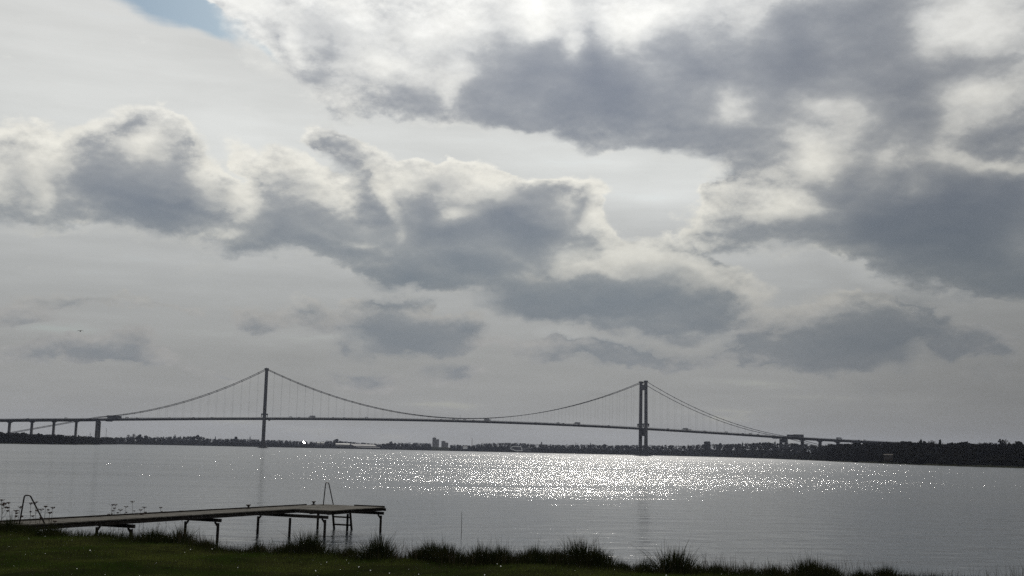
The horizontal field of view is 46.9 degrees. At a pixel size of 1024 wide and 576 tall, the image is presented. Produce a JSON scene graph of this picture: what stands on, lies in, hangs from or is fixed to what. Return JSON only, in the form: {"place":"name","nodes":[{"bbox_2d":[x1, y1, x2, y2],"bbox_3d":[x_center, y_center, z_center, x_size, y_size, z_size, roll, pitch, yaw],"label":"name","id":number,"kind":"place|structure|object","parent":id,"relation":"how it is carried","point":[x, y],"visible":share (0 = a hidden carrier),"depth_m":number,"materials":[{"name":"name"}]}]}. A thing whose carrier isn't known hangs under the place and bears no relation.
{"place":"outdoors","nodes":[
{"label":"outdoors","id":0,"kind":"place"},
{"bbox_2d":[0,529,805,575],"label":"ground","id":1,"kind":"structure","parent":0,"point":[210,566],"depth_m":17.81,"materials":[{"name":"green plant"}]},
{"bbox_2d":[0,510,26,530],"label":"grass tuft","id":2,"kind":"object","parent":1,"relation":"on","point":[11,522],"visible":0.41,"depth_m":22.89,"materials":[{"name":"green plant"}]},
{"bbox_2d":[31,501,38,524],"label":"umbel plant","id":3,"kind":"object","parent":1,"relation":"on","point":[35,511],"visible":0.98,"depth_m":30.46,"materials":[{"name":"green plant"}]},
{"bbox_2d":[27,520,70,536],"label":"grass tuft","id":4,"kind":"object","parent":1,"relation":"on","point":[51,530],"visible":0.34,"depth_m":22.10,"materials":[{"name":"green plant"}]},
{"bbox_2d":[133,519,173,542],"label":"grass tuft","id":5,"kind":"object","parent":1,"relation":"on","point":[153,533],"visible":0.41,"depth_m":21.69,"materials":[{"name":"green plant"}]},
{"bbox_2d":[162,522,199,542],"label":"grass tuft","id":6,"kind":"object","parent":1,"relation":"on","point":[177,536],"visible":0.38,"depth_m":21.63,"materials":[{"name":"green plant"}]},
{"bbox_2d":[0,482,385,542],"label":"jetty","id":7,"kind":"object","parent":1,"relation":"on","point":[128,521],"visible":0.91,"depth_m":40.65,"materials":[{"name":"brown wood"}]},
{"bbox_2d":[246,540,273,552],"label":"grass tuft","id":8,"kind":"object","parent":1,"relation":"on","point":[257,547],"visible":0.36,"depth_m":20.42,"materials":[{"name":"green plant"}]},
{"bbox_2d":[270,538,299,553],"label":"grass tuft","id":9,"kind":"object","parent":1,"relation":"on","point":[284,546],"visible":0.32,"depth_m":20.02,"materials":[{"name":"green plant"}]},
{"bbox_2d":[284,526,331,553],"bbox_3d":[-3.561,4.264,20.174,1.181,0.624,1.232,0,-8,6],"label":"grass tuft","id":10,"kind":"object","parent":1,"relation":"on","point":[310,542],"visible":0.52,"depth_m":20.07,"materials":[{"name":"green plant"}]},
{"bbox_2d":[338,544,357,554],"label":"grass tuft","id":11,"kind":"object","parent":1,"relation":"on","point":[351,548],"visible":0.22,"depth_m":19.87,"materials":[{"name":"green plant"}]},
{"bbox_2d":[345,532,401,560],"bbox_3d":[-2.263,4.160,19.317,1.280,0.676,1.227,-6,-11,44],"label":"grass tuft","id":12,"kind":"object","parent":1,"relation":"on","point":[382,547],"visible":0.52,"depth_m":19.28,"materials":[{"name":"green plant"}]},
{"bbox_2d":[406,543,424,558],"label":"grass tuft","id":13,"kind":"object","parent":1,"relation":"on","point":[410,556],"visible":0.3,"depth_m":19.09,"materials":[{"name":"green plant"}]},
{"bbox_2d":[403,534,455,558],"bbox_3d":[-1.341,4.151,18.956,1.043,0.502,1.000,-3,-9,26],"label":"grass tuft","id":14,"kind":"object","parent":1,"relation":"on","point":[427,546],"visible":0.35,"depth_m":18.93,"materials":[{"name":"green plant"}]},
{"bbox_2d":[416,529,466,563],"bbox_3d":[-1.065,4.098,18.813,0.937,0.609,1.030,4,-8,-18],"label":"grass tuft","id":15,"kind":"object","parent":1,"relation":"on","point":[445,551],"visible":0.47,"depth_m":18.71,"materials":[{"name":"green plant"}]},
{"bbox_2d":[452,548,476,563],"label":"grass tuft","id":16,"kind":"object","parent":1,"relation":"on","point":[463,556],"visible":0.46,"depth_m":18.54,"materials":[{"name":"green plant"}]},
{"bbox_2d":[460,536,509,564],"bbox_3d":[-0.393,4.146,18.691,1.090,0.527,1.137,4,-8,-17],"label":"grass tuft","id":17,"kind":"object","parent":1,"relation":"on","point":[484,554],"visible":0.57,"depth_m":18.57,"materials":[{"name":"green plant"}]},
{"bbox_2d":[484,537,520,563],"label":"grass tuft","id":18,"kind":"object","parent":1,"relation":"on","point":[507,554],"visible":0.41,"depth_m":18.77,"materials":[{"name":"green plant"}]},
{"bbox_2d":[0,516,1023,575],"bbox_3d":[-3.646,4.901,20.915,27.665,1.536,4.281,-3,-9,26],"label":"edge grass","id":19,"kind":"structure","parent":1,"relation":"on","point":[26,530],"depth_m":18.97,"materials":[{"name":"green plant"}]},
{"bbox_2d":[513,538,553,562],"bbox_3d":[0.379,4.140,18.823,0.896,0.572,0.985,6,-9,-33],"label":"grass tuft","id":20,"kind":"object","parent":1,"relation":"on","point":[531,551],"visible":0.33,"depth_m":18.73,"materials":[{"name":"green plant"}]},
{"bbox_2d":[529,542,568,563],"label":"grass tuft","id":21,"kind":"object","parent":1,"relation":"on","point":[553,552],"visible":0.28,"depth_m":18.56,"materials":[{"name":"green plant"}]},
{"bbox_2d":[538,530,619,564],"bbox_3d":[1.017,4.073,18.674,1.374,0.678,1.318,6,-9,-30],"label":"grass tuft","id":22,"kind":"object","parent":1,"relation":"on","point":[580,548],"visible":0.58,"depth_m":18.46,"materials":[{"name":"green plant"}]},
{"bbox_2d":[578,540,622,566],"bbox_3d":[1.321,4.130,18.627,0.985,0.574,0.896,5,-9,-27],"label":"grass tuft","id":23,"kind":"object","parent":1,"relation":"on","point":[611,559],"visible":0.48,"depth_m":18.46,"materials":[{"name":"green plant"}]},
{"bbox_2d":[611,559,635,570],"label":"grass tuft","id":24,"kind":"object","parent":1,"relation":"on","point":[621,564],"visible":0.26,"depth_m":18.41,"materials":[{"name":"green plant"}]},
{"bbox_2d":[629,556,656,572],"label":"grass tuft","id":25,"kind":"object","parent":1,"relation":"on","point":[641,564],"visible":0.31,"depth_m":18.11,"materials":[{"name":"green plant"}]},
{"bbox_2d":[640,538,706,574],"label":"grass tuft","id":26,"kind":"object","parent":1,"relation":"on","point":[677,558],"visible":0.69,"depth_m":17.89,"materials":[{"name":"green plant"}]},
{"bbox_2d":[701,558,728,573],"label":"grass tuft","id":27,"kind":"object","parent":1,"relation":"on","point":[717,567],"visible":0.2,"depth_m":18.16,"materials":[{"name":"green plant"}]},
{"bbox_2d":[737,563,761,575],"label":"grass tuft","id":28,"kind":"object","parent":1,"relation":"on","point":[749,569],"visible":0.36,"depth_m":18.07,"materials":[{"name":"green plant"}]},
{"bbox_2d":[759,558,789,575],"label":"grass tuft","id":29,"kind":"object","parent":1,"relation":"on","point":[773,567],"visible":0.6,"depth_m":18.13,"materials":[{"name":"green plant"}]},
{"bbox_2d":[783,551,833,575],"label":"grass tuft","id":30,"kind":"object","parent":1,"relation":"on","point":[809,566],"visible":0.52,"depth_m":18.26,"materials":[{"name":"green plant"}]},
{"bbox_2d":[803,560,846,575],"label":"grass tuft","id":31,"kind":"object","parent":1,"relation":"on","point":[826,568],"visible":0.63,"depth_m":18.11,"materials":[{"name":"green plant"}]},
{"bbox_2d":[847,569,872,575],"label":"grass tuft","id":32,"kind":"object","parent":1,"relation":"on","point":[860,573],"visible":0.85,"depth_m":17.70,"materials":[{"name":"green plant"}]},
{"bbox_2d":[854,560,907,575],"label":"grass tuft","id":33,"kind":"object","parent":1,"relation":"on","point":[885,571],"visible":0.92,"depth_m":17.49,"materials":[{"name":"green plant"}]},
{"bbox_2d":[0,444,1023,575],"bbox_3d":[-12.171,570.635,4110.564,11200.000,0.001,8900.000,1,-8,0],"label":"water","id":34,"kind":"structure","parent":0,"point":[940,519],"depth_m":80.70,"materials":[{"name":"grey liquid"}]},
{"bbox_2d":[0,368,944,455],"bbox_3d":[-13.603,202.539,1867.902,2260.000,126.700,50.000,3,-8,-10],"label":"suspension bridge","id":35,"kind":"structure","parent":34,"relation":"in","point":[642,428],"depth_m":1840.17,"materials":[{"name":"metal"}]},
{"bbox_2d":[0,440,1023,467],"bbox_3d":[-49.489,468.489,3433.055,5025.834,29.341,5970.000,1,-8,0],"label":"shore","id":36,"kind":"structure","parent":0,"point":[447,449],"depth_m":2378.06,"materials":[{"name":"green plant"}]},
{"bbox_2d":[0,432,99,444],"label":"woodland","id":37,"kind":"object","parent":36,"relation":"on","point":[16,437],"visible":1,"depth_m":1231.14,"materials":[{"name":"green plant"}]},
{"bbox_2d":[135,434,142,441],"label":"tree","id":38,"kind":"object","parent":36,"relation":"on","point":[139,437],"visible":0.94,"depth_m":2406.01,"materials":[{"name":"green plant"}]},
{"bbox_2d":[336,443,349,445],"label":"hall","id":39,"kind":"structure","parent":36,"relation":"on","point":[342,444],"depth_m":2867.76,"materials":[{"name":"grey paint"}]},
{"bbox_2d":[350,444,379,448],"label":"warehouse","id":40,"kind":"structure","parent":36,"relation":"on","point":[370,446],"depth_m":2925.81,"materials":[{"name":"white"}]},
{"bbox_2d":[96,436,743,456],"bbox_3d":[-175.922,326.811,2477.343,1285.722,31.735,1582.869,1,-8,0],"label":"woodland","id":41,"kind":"object","parent":36,"relation":"on","point":[625,449],"visible":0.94,"depth_m":2781.37,"materials":[{"name":"green plant"}]},
{"bbox_2d":[432,437,438,446],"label":"tower block","id":42,"kind":"structure","parent":36,"relation":"on","point":[435,442],"depth_m":3265.28,"materials":[{"name":"grey paint"}]},
{"bbox_2d":[441,441,447,446],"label":"tower block","id":43,"kind":"structure","parent":36,"relation":"on","point":[443,444],"depth_m":3284.50,"materials":[{"name":"grey paint"}]},
{"bbox_2d":[510,446,531,451],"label":"hall","id":44,"kind":"object","parent":36,"relation":"on","point":[517,448],"visible":1,"depth_m":2715.09,"materials":[{"name":"concrete"}]},
{"bbox_2d":[704,441,710,449],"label":"tree","id":45,"kind":"object","parent":36,"relation":"on","point":[707,444],"visible":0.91,"depth_m":2576.26,"materials":[{"name":"green plant"}]},
{"bbox_2d":[740,441,1023,466],"bbox_3d":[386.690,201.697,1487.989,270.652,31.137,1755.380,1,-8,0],"label":"woodland","id":46,"kind":"object","parent":36,"relation":"on","point":[966,453],"visible":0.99,"depth_m":854.73,"materials":[{"name":"green plant"}]},
{"bbox_2d":[884,454,892,459],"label":"house","id":47,"kind":"structure","parent":36,"relation":"on","point":[888,456],"depth_m":818.74,"materials":[{"name":"grey"}]},
{"bbox_2d":[897,441,909,446],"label":"tree","id":48,"kind":"object","parent":36,"relation":"on","point":[902,443],"visible":0.2,"depth_m":931.33,"materials":[{"name":"green plant"}]},
{"bbox_2d":[997,439,1009,446],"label":"tree","id":49,"kind":"object","parent":36,"relation":"on","point":[1000,441],"visible":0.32,"depth_m":783.94,"materials":[{"name":"green plant"}]},
{"bbox_2d":[1012,441,1023,448],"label":"tree","id":50,"kind":"object","parent":36,"relation":"on","point":[1018,445],"visible":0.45,"depth_m":772.57,"materials":[{"name":"green plant"}]},
{"bbox_2d":[0,0,1023,451],"label":"sky","id":51,"kind":"structure","parent":0,"point":[779,217],"materials":[{"name":"grey"}]}
]}

